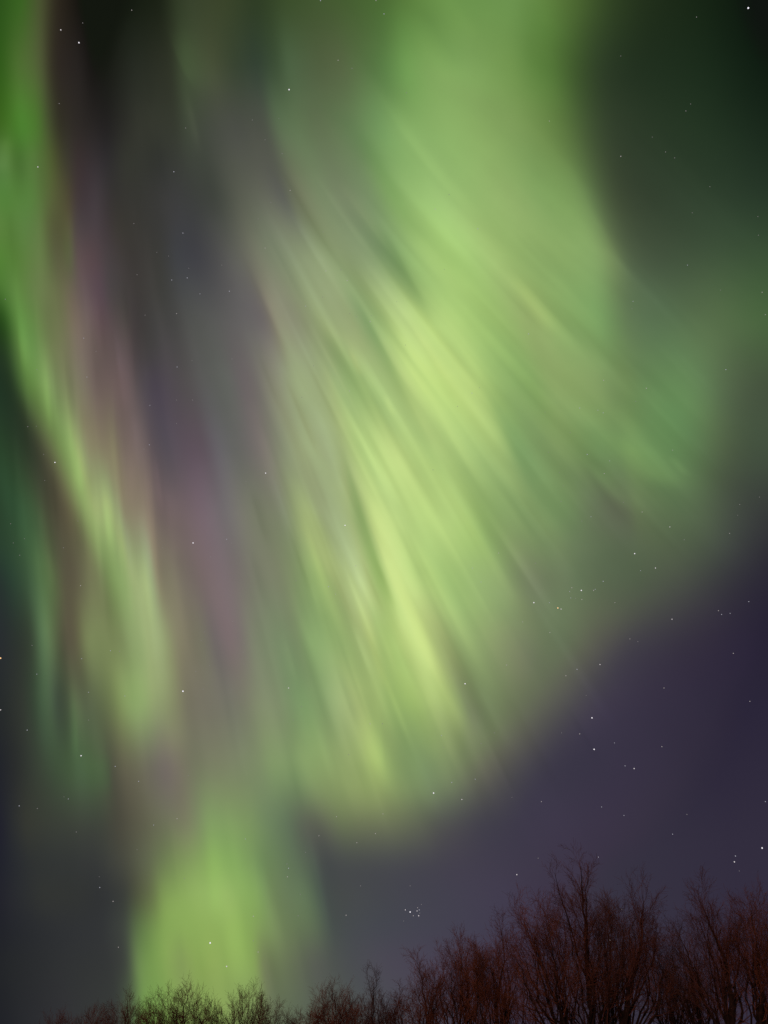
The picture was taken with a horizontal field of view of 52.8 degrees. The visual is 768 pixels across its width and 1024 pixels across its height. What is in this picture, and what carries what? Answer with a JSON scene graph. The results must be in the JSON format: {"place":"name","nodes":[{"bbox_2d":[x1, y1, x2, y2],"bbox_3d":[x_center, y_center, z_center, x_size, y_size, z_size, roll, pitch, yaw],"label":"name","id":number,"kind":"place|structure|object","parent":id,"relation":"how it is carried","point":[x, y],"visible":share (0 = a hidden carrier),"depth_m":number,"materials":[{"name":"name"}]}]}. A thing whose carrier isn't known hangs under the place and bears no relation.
{"place":"outdoors","nodes":[
{"label":"outdoors","id":0,"kind":"place"},
{"bbox_2d":[0,0,767,1023],"label":"sky","id":1,"kind":"structure","parent":0,"point":[499,167],"materials":[{"name":"green"}]},
{"bbox_3d":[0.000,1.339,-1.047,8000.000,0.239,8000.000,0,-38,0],"label":"ground","id":2,"kind":"structure","parent":0,"visible":0},
{"bbox_2d":[39,1003,85,1023],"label":"bare tree","id":3,"kind":"object","parent":2,"relation":"on","point":[59,1017],"visible":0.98,"depth_m":49.12,"materials":[{"name":"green plant"}]},
{"bbox_2d":[75,1002,119,1023],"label":"bare tree","id":4,"kind":"object","parent":2,"relation":"on","point":[93,1020],"visible":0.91,"depth_m":48.26,"materials":[{"name":"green plant"}]},
{"bbox_2d":[95,985,147,1023],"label":"bare tree","id":5,"kind":"object","parent":2,"relation":"on","point":[125,1021],"visible":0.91,"depth_m":47.12,"materials":[{"name":"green plant"}]},
{"bbox_2d":[127,1000,176,1023],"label":"bare tree","id":6,"kind":"object","parent":2,"relation":"on","point":[146,1015],"visible":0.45,"depth_m":46.68,"materials":[{"name":"brown plant"}]},
{"bbox_2d":[135,971,219,1023],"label":"bare tree","id":7,"kind":"object","parent":2,"relation":"on","point":[179,1017],"visible":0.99,"depth_m":43.94,"materials":[{"name":"brown plant"}]},
{"bbox_2d":[191,996,236,1023],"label":"bare tree","id":8,"kind":"object","parent":2,"relation":"on","point":[210,1003],"visible":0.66,"depth_m":46.01,"materials":[{"name":"brown plant"}]},
{"bbox_2d":[214,978,286,1023],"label":"bare tree","id":9,"kind":"object","parent":2,"relation":"on","point":[254,1014],"visible":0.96,"depth_m":45.54,"materials":[{"name":"brown plant"}]},
{"bbox_2d":[264,1000,307,1023],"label":"bare tree","id":10,"kind":"object","parent":2,"relation":"on","point":[281,1015],"visible":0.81,"depth_m":45.74,"materials":[{"name":"brown plant"}]},
{"bbox_2d":[285,1001,333,1023],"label":"bare tree","id":11,"kind":"object","parent":2,"relation":"on","point":[300,1017],"visible":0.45,"depth_m":45.61,"materials":[{"name":"brown plant"}]},
{"bbox_2d":[292,975,370,1023],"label":"bare tree","id":12,"kind":"object","parent":2,"relation":"on","point":[323,1016],"visible":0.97,"depth_m":43.59,"materials":[{"name":"brown plant"}]},
{"bbox_2d":[327,991,388,1023],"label":"bare tree","id":13,"kind":"object","parent":2,"relation":"on","point":[367,1008],"visible":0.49,"depth_m":44.34,"materials":[{"name":"brown plant"}]},
{"bbox_2d":[343,962,400,1023],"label":"bare tree","id":14,"kind":"object","parent":2,"relation":"on","point":[372,1004],"visible":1,"depth_m":42.39,"materials":[{"name":"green plant"}]},
{"bbox_2d":[374,998,412,1023],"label":"bare tree","id":15,"kind":"object","parent":2,"relation":"on","point":[389,1012],"visible":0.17,"depth_m":50.42,"materials":[{"name":"brown plant"}]},
{"bbox_2d":[362,978,425,1023],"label":"bare tree","id":16,"kind":"object","parent":2,"relation":"on","point":[395,1006],"visible":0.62,"depth_m":44.03,"materials":[{"name":"brown plant"}]},
{"bbox_2d":[390,945,466,1023],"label":"bare tree","id":17,"kind":"object","parent":2,"relation":"on","point":[429,1017],"visible":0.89,"depth_m":42.22,"materials":[{"name":"brown plant"}]},
{"bbox_2d":[422,922,494,1023],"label":"bare tree","id":18,"kind":"object","parent":2,"relation":"on","point":[459,968],"visible":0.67,"depth_m":41.91,"materials":[{"name":"brown plant"}]},
{"bbox_2d":[448,950,512,1023],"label":"bare tree","id":19,"kind":"object","parent":2,"relation":"on","point":[478,999],"visible":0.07,"depth_m":50.60,"materials":[{"name":"brown plant"}]},
{"bbox_2d":[456,903,535,1023],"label":"bare tree","id":20,"kind":"object","parent":2,"relation":"on","point":[496,999],"visible":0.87,"depth_m":39.91,"materials":[{"name":"brown plant"}]},
{"bbox_2d":[492,962,556,1023],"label":"bare tree","id":21,"kind":"object","parent":2,"relation":"on","point":[518,1001],"visible":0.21,"depth_m":50.48,"materials":[{"name":"brown plant"}]},
{"bbox_2d":[489,882,603,1023],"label":"bare tree","id":22,"kind":"object","parent":2,"relation":"on","point":[554,986],"visible":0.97,"depth_m":36.97,"materials":[{"name":"brown plant"}]},
{"bbox_2d":[536,960,596,1023],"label":"bare tree","id":23,"kind":"object","parent":2,"relation":"on","point":[584,1014],"visible":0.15,"depth_m":51.63,"materials":[{"name":"brown plant"}]},
{"bbox_2d":[517,838,654,1023],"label":"bare tree","id":24,"kind":"object","parent":2,"relation":"on","point":[591,1016],"visible":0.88,"depth_m":38.20,"materials":[{"name":"brown plant"}]},
{"bbox_2d":[575,946,634,1023],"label":"bare tree","id":25,"kind":"object","parent":2,"relation":"on","point":[597,1021],"visible":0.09,"depth_m":51.02,"materials":[{"name":"brown plant"}]},
{"bbox_2d":[575,891,645,1023],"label":"bare tree","id":26,"kind":"object","parent":2,"relation":"on","point":[616,1020],"visible":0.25,"depth_m":44.98,"materials":[{"name":"brown plant"}]},
{"bbox_2d":[578,863,690,1023],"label":"bare tree","id":27,"kind":"object","parent":2,"relation":"on","point":[625,1017],"visible":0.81,"depth_m":38.83,"materials":[{"name":"brown plant"}]},
{"bbox_2d":[619,917,705,1023],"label":"bare tree","id":28,"kind":"object","parent":2,"relation":"on","point":[673,1020],"visible":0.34,"depth_m":42.14,"materials":[{"name":"brown plant"}]},
{"bbox_2d":[635,950,695,1023],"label":"bare tree","id":29,"kind":"object","parent":2,"relation":"on","point":[661,1019],"visible":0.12,"depth_m":52.26,"materials":[{"name":"brown plant"}]},
{"bbox_2d":[642,903,721,1023],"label":"bare tree","id":30,"kind":"object","parent":2,"relation":"on","point":[697,1010],"visible":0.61,"depth_m":41.09,"materials":[{"name":"red brown twig"},{"name":"dark bark"}]},
{"bbox_2d":[663,962,720,1023],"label":"bare tree","id":31,"kind":"object","parent":2,"relation":"on","point":[695,1007],"visible":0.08,"depth_m":52.93,"materials":[{"name":"brown plant"}]},
{"bbox_2d":[655,865,767,1023],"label":"bare tree","id":32,"kind":"object","parent":2,"relation":"on","point":[728,1014],"visible":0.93,"depth_m":36.35,"materials":[{"name":"brown plant"}]},
{"bbox_2d":[676,951,748,1023],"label":"bare tree","id":33,"kind":"object","parent":2,"relation":"on","point":[717,1014],"visible":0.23,"depth_m":50.48,"materials":[{"name":"brown plant"}]},
{"bbox_2d":[688,871,767,1023],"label":"bare tree","id":34,"kind":"object","parent":2,"relation":"on","point":[756,986],"visible":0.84,"depth_m":36.45,"materials":[{"name":"brown plant"}]},
{"bbox_2d":[720,901,767,1002],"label":"bare tree","id":35,"kind":"object","parent":2,"relation":"on","point":[763,938],"visible":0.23,"depth_m":41.30,"materials":[{"name":"brown plant"}]}
]}

